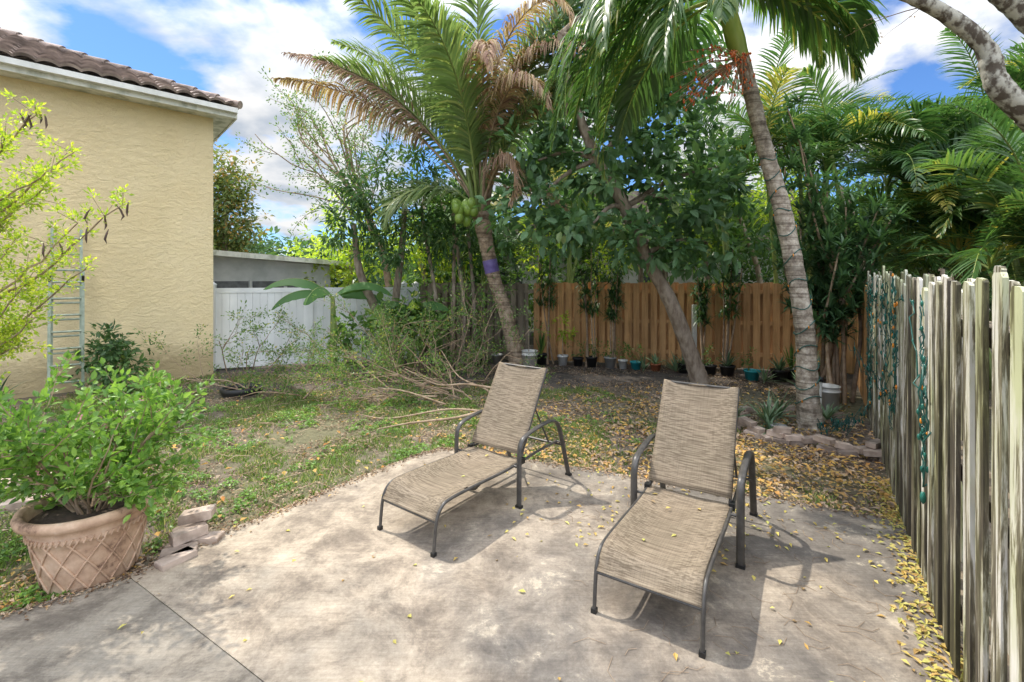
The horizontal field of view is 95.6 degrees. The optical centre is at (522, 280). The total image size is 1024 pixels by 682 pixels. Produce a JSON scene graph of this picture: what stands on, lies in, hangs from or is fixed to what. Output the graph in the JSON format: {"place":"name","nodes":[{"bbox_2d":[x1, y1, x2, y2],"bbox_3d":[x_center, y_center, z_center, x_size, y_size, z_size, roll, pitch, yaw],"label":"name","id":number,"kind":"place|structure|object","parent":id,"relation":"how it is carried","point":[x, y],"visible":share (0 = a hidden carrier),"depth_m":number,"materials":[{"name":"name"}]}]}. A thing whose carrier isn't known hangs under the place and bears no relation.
{"place":"outdoors","nodes":[
{"label":"outdoors","id":0,"kind":"place"},
{"bbox_2d":[471,338,481,365],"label":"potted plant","id":1,"kind":"object","parent":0,"point":[476,353],"visible":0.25,"depth_m":10.83,"materials":[{"name":"green plant"}]},
{"bbox_2d":[0,448,958,681],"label":"concrete patio","id":2,"kind":"structure","parent":0,"point":[308,615],"depth_m":2.81,"materials":[{"name":"beige concrete"}]},
{"bbox_2d":[377,362,571,557],"bbox_3d":[-0.358,1.412,4.212,0.810,1.121,1.804,0,0,36],"label":"chaise lounge","id":3,"kind":"object","parent":2,"relation":"on","point":[507,411],"visible":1,"depth_m":4.27,"materials":[{"name":"beige fabric"}]},
{"bbox_2d":[591,379,757,658],"bbox_3d":[1.155,1.412,3.348,0.810,1.121,1.804,0,0,32],"label":"chaise lounge","id":4,"kind":"object","parent":2,"relation":"on","point":[661,541],"visible":1,"depth_m":3.34,"materials":[{"name":"beige fabric"}]},
{"bbox_2d":[0,283,991,655],"bbox_3d":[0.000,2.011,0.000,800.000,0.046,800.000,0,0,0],"label":"ground","id":5,"kind":"structure","parent":0,"point":[298,435],"depth_m":6.11,"materials":[{"name":"soil"}]},
{"bbox_2d":[0,372,30,394],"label":"bromeliad","id":6,"kind":"object","parent":5,"relation":"on","point":[1,387],"visible":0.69,"depth_m":7.60,"materials":[{"name":"green plant"}]},
{"bbox_2d":[0,457,78,511],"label":"stepping stones","id":7,"kind":"object","parent":5,"relation":"on","point":[18,504],"visible":0.03,"depth_m":4.07,"materials":[{"name":"beige stone"}]},
{"bbox_2d":[47,228,84,398],"bbox_3d":[-7.985,0.540,8.134,0.464,2.920,0.487,0,0,-44],"label":"extension ladder","id":8,"kind":"object","parent":5,"relation":"on","point":[50,332],"visible":0.62,"depth_m":8.13,"materials":[{"name":"metal"}]},
{"bbox_2d":[0,88,133,384],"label":"tecoma tree","id":9,"kind":"object","parent":5,"relation":"on","point":[16,331],"visible":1,"depth_m":4.48,"materials":[{"name":"green plant"}]},
{"bbox_2d":[0,75,212,398],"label":"walls","id":10,"kind":"structure","parent":5,"relation":"on","point":[153,272],"depth_m":8.90,"materials":[{"name":"yellow paint"}]},
{"bbox_2d":[0,55,237,143],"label":"eaves","id":11,"kind":"object","parent":10,"relation":"on","point":[224,117],"visible":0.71,"depth_m":8.56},
{"bbox_2d":[0,27,242,109],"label":"roof","id":12,"kind":"structure","parent":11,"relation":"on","point":[17,45],"depth_m":9.38,"materials":[{"name":"tile"}]},
{"bbox_2d":[0,350,220,595],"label":"terracotta planter","id":13,"kind":"object","parent":5,"relation":"on","point":[82,523],"visible":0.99,"depth_m":3.02,"materials":[{"name":"ceramic"}]},
{"bbox_2d":[66,319,156,393],"bbox_3d":[-7.228,1.498,8.195,1.289,1.663,1.283,0,0,-35],"label":"garden bush","id":14,"kind":"object","parent":5,"relation":"on","point":[115,354],"visible":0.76,"depth_m":8.04,"materials":[{"name":"green plant"}]},
{"bbox_2d":[154,504,224,571],"bbox_3d":[-2.438,1.890,3.444,0.375,0.241,0.567,0,0,-24],"label":"brick pile","id":15,"kind":"object","parent":5,"relation":"on","point":[189,533],"visible":0.92,"depth_m":3.46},
{"bbox_2d":[219,383,263,397],"bbox_3d":[-4.950,1.935,8.200,0.680,0.130,0.680,0,0,0],"label":"tyre planter","id":16,"kind":"object","parent":5,"relation":"on","point":[228,393],"visible":0.69,"depth_m":7.97,"materials":[{"name":"black rubber"}]},
{"bbox_2d":[213,141,275,253],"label":"almond tree","id":17,"kind":"object","parent":5,"relation":"on","point":[229,200],"visible":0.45,"depth_m":19.80,"materials":[{"name":"green plant"}]},
{"bbox_2d":[213,250,354,351],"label":"neighbour shed","id":18,"kind":"structure","parent":5,"relation":"on","point":[231,269],"depth_m":13.26,"materials":[{"name":"grey"}]},
{"bbox_2d":[213,280,318,308],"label":"windows","id":19,"kind":"structure","parent":18,"relation":"in","point":[220,284],"depth_m":13.05,"materials":[{"name":"grey"}]},
{"bbox_2d":[213,281,418,370],"bbox_3d":[-4.995,1.010,11.156,4.991,1.980,0.185,0,0,-23],"label":"white vinyl fence","id":20,"kind":"object","parent":5,"relation":"on","point":[224,299],"visible":0.47,"depth_m":10.81,"materials":[{"name":"white plastic"}]},
{"bbox_2d":[235,49,415,286],"bbox_3d":[-5.133,-2.173,12.740,3.930,8.360,3.914,0,0,28],"label":"feathery tree","id":21,"kind":"object","parent":5,"relation":"on","point":[349,152],"visible":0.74,"depth_m":12.45,"materials":[{"name":"green plant"}]},
{"bbox_2d":[263,278,392,369],"bbox_3d":[-4.109,0.976,10.018,2.733,2.052,1.465,0,0,-24],"label":"banana plant","id":22,"kind":"object","parent":5,"relation":"on","point":[354,290],"visible":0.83,"depth_m":10.19,"materials":[{"name":"green plant"}]},
{"bbox_2d":[134,265,554,429],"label":"pruned branches","id":23,"kind":"object","parent":5,"relation":"on","point":[390,360],"visible":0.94,"depth_m":7.93,"materials":[{"name":"brown plant"}]},
{"bbox_2d":[277,180,414,286],"bbox_3d":[-5.389,-0.578,14.489,4.849,5.156,2.638,0,0,27],"label":"lime tree","id":24,"kind":"object","parent":5,"relation":"on","point":[349,275],"visible":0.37,"depth_m":14.30,"materials":[{"name":"green plant"}]},
{"bbox_2d":[282,288,501,378],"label":"young shrubs","id":25,"kind":"object","parent":5,"relation":"on","point":[415,317],"visible":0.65,"depth_m":9.98,"materials":[{"name":"green plant"}]},
{"bbox_2d":[312,132,504,364],"bbox_3d":[-2.622,-0.693,10.837,4.226,5.420,2.587,0,0,-20],"label":"mango tree","id":26,"kind":"object","parent":5,"relation":"on","point":[395,258],"visible":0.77,"depth_m":10.63,"materials":[{"name":"green plant"}]},
{"bbox_2d":[379,300,448,368],"bbox_3d":[-2.422,1.213,10.320,1.570,1.578,1.107,0,0,-21],"label":"banana plant","id":27,"kind":"object","parent":5,"relation":"on","point":[441,307],"visible":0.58,"depth_m":10.49,"materials":[{"name":"green plant"}]},
{"bbox_2d":[338,239,562,360],"bbox_3d":[-1.774,0.535,11.319,5.579,3.349,1.653,0,0,0],"label":"understory shrub","id":28,"kind":"object","parent":5,"relation":"on","point":[485,281],"visible":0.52,"depth_m":11.26,"materials":[{"name":"green plant"}]},
{"bbox_2d":[270,0,631,364],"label":"coconut palm","id":29,"kind":"object","parent":5,"relation":"on","point":[464,121],"visible":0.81,"depth_m":9.62,"materials":[{"name":"green plant"}]},
{"bbox_2d":[378,179,562,282],"bbox_3d":[-1.415,-0.394,12.568,4.315,4.815,3.986,0,0,17],"label":"areca palm","id":30,"kind":"object","parent":5,"relation":"on","point":[510,242],"visible":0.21,"depth_m":12.26,"materials":[{"name":"green plant"}]},
{"bbox_2d":[0,371,955,681],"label":"lawn grass","id":31,"kind":"structure","parent":5,"relation":"on","point":[274,413],"depth_m":5.64,"materials":[{"name":"green plant"}]},
{"bbox_2d":[0,364,962,681],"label":"fallen leaves","id":32,"kind":"object","parent":5,"relation":"on","point":[888,504],"visible":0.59,"depth_m":4.93,"materials":[{"name":"yellow plant"}]},
{"bbox_2d":[743,388,788,426],"bbox_3d":[3.327,1.730,6.316,0.627,0.460,0.792,0,0,21],"label":"bromeliad","id":33,"kind":"object","parent":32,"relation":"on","point":[770,415],"visible":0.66,"depth_m":6.36,"materials":[{"name":"green plant"}]},
{"bbox_2d":[491,336,505,364],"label":"potted plant","id":34,"kind":"object","parent":5,"relation":"on","point":[496,358],"visible":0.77,"depth_m":10.96,"materials":[{"name":"green plant"}]},
{"bbox_2d":[522,349,537,366],"bbox_3d":[0.160,1.760,10.100,0.363,0.480,0.360,0,0,0],"label":"white bucket","id":35,"kind":"object","parent":5,"relation":"on","point":[531,352],"visible":0.69,"depth_m":9.97,"materials":[{"name":"plastic"}]},
{"bbox_2d":[535,333,550,364],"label":"potted plant","id":36,"kind":"object","parent":5,"relation":"on","point":[541,360],"visible":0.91,"depth_m":11.03,"materials":[{"name":"green plant"}]},
{"bbox_2d":[531,239,560,363],"bbox_3d":[0.624,0.440,11.194,0.860,3.132,0.913,0,0,24],"label":"dracaena","id":37,"kind":"object","parent":5,"relation":"on","point":[549,300],"visible":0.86,"depth_m":11.06,"materials":[{"name":"green plant"}]},
{"bbox_2d":[547,310,576,365],"bbox_3d":[0.934,1.335,10.915,0.802,1.330,0.705,0,0,0],"label":"potted plant","id":38,"kind":"object","parent":5,"relation":"on","point":[562,358],"visible":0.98,"depth_m":10.88,"materials":[{"name":"green plant"}]},
{"bbox_2d":[501,162,625,282],"bbox_3d":[1.353,-0.859,13.823,4.137,5.750,4.424,0,0,0],"label":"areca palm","id":39,"kind":"object","parent":5,"relation":"on","point":[570,271],"visible":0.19,"depth_m":13.32,"materials":[{"name":"green plant"}]},
{"bbox_2d":[567,335,584,366],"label":"potted plant","id":40,"kind":"object","parent":5,"relation":"on","point":[577,361],"visible":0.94,"depth_m":10.79,"materials":[{"name":"green plant"}]},
{"bbox_2d":[213,222,950,298],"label":"distant tree line","id":41,"kind":"object","parent":5,"relation":"on","point":[268,249],"visible":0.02,"depth_m":48.11,"materials":[{"name":"green plant"}]},
{"bbox_2d":[574,243,606,366],"bbox_3d":[1.552,0.512,10.750,0.938,2.979,0.758,0,0,0],"label":"dracaena","id":42,"kind":"object","parent":5,"relation":"on","point":[585,302],"visible":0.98,"depth_m":10.74,"materials":[{"name":"green plant"}]},
{"bbox_2d":[581,338,600,367],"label":"potted plant","id":43,"kind":"object","parent":5,"relation":"on","point":[591,361],"visible":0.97,"depth_m":10.65,"materials":[{"name":"green plant"}]},
{"bbox_2d":[598,338,619,368],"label":"potted plant","id":44,"kind":"object","parent":5,"relation":"on","point":[609,363],"visible":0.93,"depth_m":10.51,"materials":[{"name":"green plant"}]},
{"bbox_2d":[602,263,626,367],"bbox_3d":[2.087,0.779,10.561,0.668,2.453,0.878,0,0,0],"label":"dracaena","id":45,"kind":"object","parent":5,"relation":"on","point":[612,315],"visible":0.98,"depth_m":10.49,"materials":[{"name":"green plant"}]},
{"bbox_2d":[472,0,776,384],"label":"noni tree","id":46,"kind":"object","parent":5,"relation":"on","point":[656,258],"visible":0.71,"depth_m":8.62,"materials":[{"name":"green plant"}]},
{"bbox_2d":[617,341,632,368],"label":"potted plant","id":47,"kind":"object","parent":5,"relation":"on","point":[622,363],"visible":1,"depth_m":10.49,"materials":[{"name":"green plant"}]},
{"bbox_2d":[625,344,644,369],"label":"potted plant","id":48,"kind":"object","parent":5,"relation":"on","point":[635,365],"visible":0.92,"depth_m":10.39,"materials":[{"name":"green plant"}]},
{"bbox_2d":[420,282,853,373],"bbox_3d":[2.248,1.003,11.091,10.054,1.995,0.226,0,0,13],"label":"wooden privacy fence","id":49,"kind":"object","parent":5,"relation":"on","point":[765,328],"visible":0.45,"depth_m":10.93,"materials":[{"name":"brown wood"}]},
{"bbox_2d":[637,354,652,370],"bbox_3d":[2.677,1.776,10.274,0.561,0.368,0.716,0,0,0],"label":"bromeliad","id":50,"kind":"object","parent":5,"relation":"on","point":[643,366],"visible":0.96,"depth_m":10.28,"materials":[{"name":"green plant"}]},
{"bbox_2d":[645,354,663,370],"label":"potted plant","id":51,"kind":"object","parent":5,"relation":"on","point":[654,365],"visible":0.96,"depth_m":10.24,"materials":[{"name":"green plant"}]},
{"bbox_2d":[657,352,686,371],"bbox_3d":[3.357,1.710,10.046,0.839,0.500,0.703,0,0,0],"label":"bromeliad","id":52,"kind":"object","parent":5,"relation":"on","point":[675,366],"visible":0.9,"depth_m":9.99,"materials":[{"name":"green plant"}]},
{"bbox_2d":[474,247,880,331],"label":"walls","id":53,"kind":"structure","parent":5,"relation":"on","point":[634,277],"depth_m":18.00,"materials":[{"name":"paint"}]},
{"bbox_2d":[501,273,742,284],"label":"windows","id":54,"kind":"structure","parent":53,"relation":"attached to","point":[646,279],"depth_m":17.94,"materials":[{"name":"grey glass"}]},
{"bbox_2d":[497,191,838,246],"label":"roof","id":55,"kind":"structure","parent":53,"relation":"on","point":[631,197],"depth_m":17.60,"materials":[{"name":"tile"}]},
{"bbox_2d":[671,355,687,372],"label":"potted plant","id":56,"kind":"object","parent":5,"relation":"on","point":[682,365],"visible":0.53,"depth_m":10.02,"materials":[{"name":"green plant"}]},
{"bbox_2d":[691,305,696,346],"bbox_3d":[3.900,1.275,10.550,0.090,1.450,0.090,0,0,0],"label":"white post","id":57,"kind":"object","parent":5,"relation":"on","point":[694,328],"visible":0.43,"depth_m":10.51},
{"bbox_2d":[380,81,1008,335],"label":"background trees","id":58,"kind":"object","parent":5,"relation":"on","point":[738,229],"visible":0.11,"depth_m":14.78,"materials":[{"name":"green plant"}]},
{"bbox_2d":[687,265,716,363],"bbox_3d":[3.894,0.808,10.044,0.738,2.394,0.799,0,0,27],"label":"dracaena","id":59,"kind":"object","parent":5,"relation":"on","point":[701,310],"visible":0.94,"depth_m":10.05,"materials":[{"name":"green plant"}]},
{"bbox_2d":[701,342,721,374],"bbox_3d":[4.026,1.665,9.890,0.433,0.671,0.371,0,0,-43],"label":"potted plant","id":60,"kind":"object","parent":5,"relation":"on","point":[710,368],"visible":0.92,"depth_m":9.83,"materials":[{"name":"green plant"}]},
{"bbox_2d":[541,0,888,433],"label":"christmas palm","id":61,"kind":"object","parent":5,"relation":"on","point":[647,27],"visible":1,"depth_m":6.17,"materials":[{"name":"green plant"}]},
{"bbox_2d":[717,350,737,376],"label":"potted plant","id":62,"kind":"object","parent":5,"relation":"on","point":[727,369],"visible":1,"depth_m":9.66,"materials":[{"name":"green plant"}]},
{"bbox_2d":[711,239,751,363],"bbox_3d":[4.514,0.548,10.054,0.954,2.913,0.787,0,0,0],"label":"dracaena","id":63,"kind":"object","parent":5,"relation":"on","point":[728,292],"visible":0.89,"depth_m":10.03,"materials":[{"name":"green plant"}]},
{"bbox_2d":[652,106,816,277],"bbox_3d":[5.092,-1.084,11.139,3.804,6.179,4.165,0,0,29],"label":"broadleaf tree","id":64,"kind":"object","parent":5,"relation":"on","point":[749,155],"visible":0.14,"depth_m":10.71,"materials":[{"name":"green plant"}]},
{"bbox_2d":[738,401,753,416],"bbox_3d":[2.976,1.778,6.607,0.689,0.365,0.633,0,0,0],"label":"bromeliad","id":65,"kind":"object","parent":5,"relation":"on","point":[739,411],"visible":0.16,"depth_m":6.59,"materials":[{"name":"green plant"}]},
{"bbox_2d":[737,346,760,380],"bbox_3d":[4.561,1.661,9.372,0.408,0.677,0.419,0,0,-27],"label":"potted plant","id":66,"kind":"object","parent":5,"relation":"on","point":[751,372],"visible":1,"depth_m":9.28,"materials":[{"name":"green plant"}]},
{"bbox_2d":[749,363,782,384],"bbox_3d":[4.747,1.770,8.956,0.632,0.380,0.618,0,0,-21],"label":"bromeliad","id":67,"kind":"object","parent":5,"relation":"on","point":[764,378],"visible":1,"depth_m":8.98,"materials":[{"name":"green plant"}]},
{"bbox_2d":[757,411,782,433],"bbox_3d":[3.228,1.835,6.019,0.338,0.253,0.391,0,0,9],"label":"bromeliad","id":68,"kind":"object","parent":5,"relation":"on","point":[768,423],"visible":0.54,"depth_m":6.03,"materials":[{"name":"green plant"}]},
{"bbox_2d":[752,388,793,420],"bbox_3d":[3.698,1.738,6.678,0.832,0.448,0.619,0,0,28],"label":"bromeliad","id":69,"kind":"object","parent":5,"relation":"on","point":[783,409],"visible":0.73,"depth_m":6.66,"materials":[{"name":"green plant"}]},
{"bbox_2d":[770,423,786,427],"bbox_3d":[3.300,1.930,5.980,0.190,0.140,0.185,0,0,0],"label":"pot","id":70,"kind":"object","parent":5,"relation":"on","point":[776,424],"visible":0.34,"depth_m":6.00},
{"bbox_2d":[768,355,794,381],"bbox_3d":[5.149,1.720,9.307,0.587,0.560,0.622,0,0,-41],"label":"potted plant","id":71,"kind":"object","parent":5,"relation":"on","point":[780,371],"visible":0.98,"depth_m":9.20,"materials":[{"name":"green plant"}]},
{"bbox_2d":[779,344,795,378],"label":"potted plant","id":72,"kind":"object","parent":5,"relation":"on","point":[791,364],"visible":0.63,"depth_m":9.47,"materials":[{"name":"green plant"}]},
{"bbox_2d":[677,28,929,282],"bbox_3d":[5.978,-1.575,10.477,4.868,7.175,4.721,0,0,33],"label":"areca palm","id":73,"kind":"object","parent":5,"relation":"on","point":[776,120],"visible":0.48,"depth_m":9.69,"materials":[{"name":"green plant"}]},
{"bbox_2d":[737,404,881,462],"bbox_3d":[3.621,1.912,6.169,1.735,0.212,1.889,0,0,20],"label":"brick edging","id":74,"kind":"object","parent":5,"relation":"on","point":[870,449],"visible":0.58,"depth_m":5.61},
{"bbox_2d":[819,377,823,408],"bbox_3d":[4.430,1.715,6.900,0.074,0.570,0.074,0,0,23],"label":"pipe","id":75,"kind":"object","parent":5,"relation":"on","point":[820,385],"visible":0.59,"depth_m":6.88,"materials":[{"name":"white plastic"}]},
{"bbox_2d":[822,383,840,411],"bbox_3d":[4.600,1.790,7.000,0.342,0.420,0.339,0,0,0],"label":"white bucket","id":76,"kind":"object","parent":5,"relation":"on","point":[831,394],"visible":0.53,"depth_m":6.87,"materials":[{"name":"plastic"}]},
{"bbox_2d":[821,401,845,419],"bbox_3d":[4.316,1.829,6.576,0.549,0.264,0.504,0,0,0],"label":"bromeliad","id":77,"kind":"object","parent":5,"relation":"on","point":[828,413],"visible":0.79,"depth_m":6.54,"materials":[{"name":"green plant"}]},
{"bbox_2d":[752,84,920,404],"bbox_3d":[5.023,-0.649,7.712,2.264,5.319,1.777,0,0,-11],"label":"dracaena","id":78,"kind":"object","parent":5,"relation":"on","point":[831,319],"visible":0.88,"depth_m":7.59,"materials":[{"name":"green plant"}]},
{"bbox_2d":[726,62,1023,292],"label":"areca palm","id":79,"kind":"object","parent":5,"relation":"on","point":[931,121],"visible":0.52,"depth_m":8.65,"materials":[{"name":"green plant"}]},
{"bbox_2d":[801,148,1007,390],"bbox_3d":[8.816,-0.182,9.196,6.164,4.423,3.831,0,0,0],"label":"areca palm","id":80,"kind":"object","parent":5,"relation":"on","point":[928,262],"visible":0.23,"depth_m":8.63,"materials":[{"name":"green plant"}]},
{"bbox_2d":[845,0,1023,132],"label":"tabebuia tree","id":81,"kind":"object","parent":5,"relation":"on","point":[1003,90],"visible":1,"depth_m":4.94,"materials":[{"name":"grey plant"}]},
{"bbox_2d":[854,266,1023,681],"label":"weathered picket fence","id":82,"kind":"object","parent":5,"relation":"on","point":[970,496],"visible":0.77,"depth_m":2.29,"materials":[{"name":"grey wood"}]},
{"bbox_2d":[816,273,931,503],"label":"string lights","id":83,"kind":"object","parent":82,"relation":"attached to","point":[923,435],"visible":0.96,"depth_m":4.20,"materials":[{"name":"green plastic"}]},
{"bbox_2d":[854,24,1023,348],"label":"areca palm","id":84,"kind":"object","parent":5,"relation":"on","point":[1011,71],"visible":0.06,"depth_m":9.17,"materials":[{"name":"green plant"}]},
{"bbox_2d":[876,118,1023,279],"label":"areca palm","id":85,"kind":"object","parent":5,"relation":"on","point":[977,145],"visible":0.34,"depth_m":7.42,"materials":[{"name":"green plant"}]},
{"bbox_2d":[881,97,1023,296],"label":"areca palm","id":86,"kind":"object","parent":5,"relation":"on","point":[983,249],"visible":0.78,"depth_m":6.55,"materials":[{"name":"green plant"}]},
{"bbox_2d":[955,42,1023,95],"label":"areca palm","id":87,"kind":"object","parent":5,"relation":"on","point":[1019,49],"visible":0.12,"depth_m":9.03,"materials":[{"name":"green plant"}]},
{"bbox_2d":[983,189,1023,283],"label":"areca palm","id":88,"kind":"object","parent":5,"relation":"on","point":[1017,198],"visible":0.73,"depth_m":6.02,"materials":[{"name":"green plant"}]},
{"bbox_2d":[0,0,1023,281],"label":"sky","id":89,"kind":"structure","parent":0,"point":[220,47],"materials":[{"name":"blue"}]}
]}

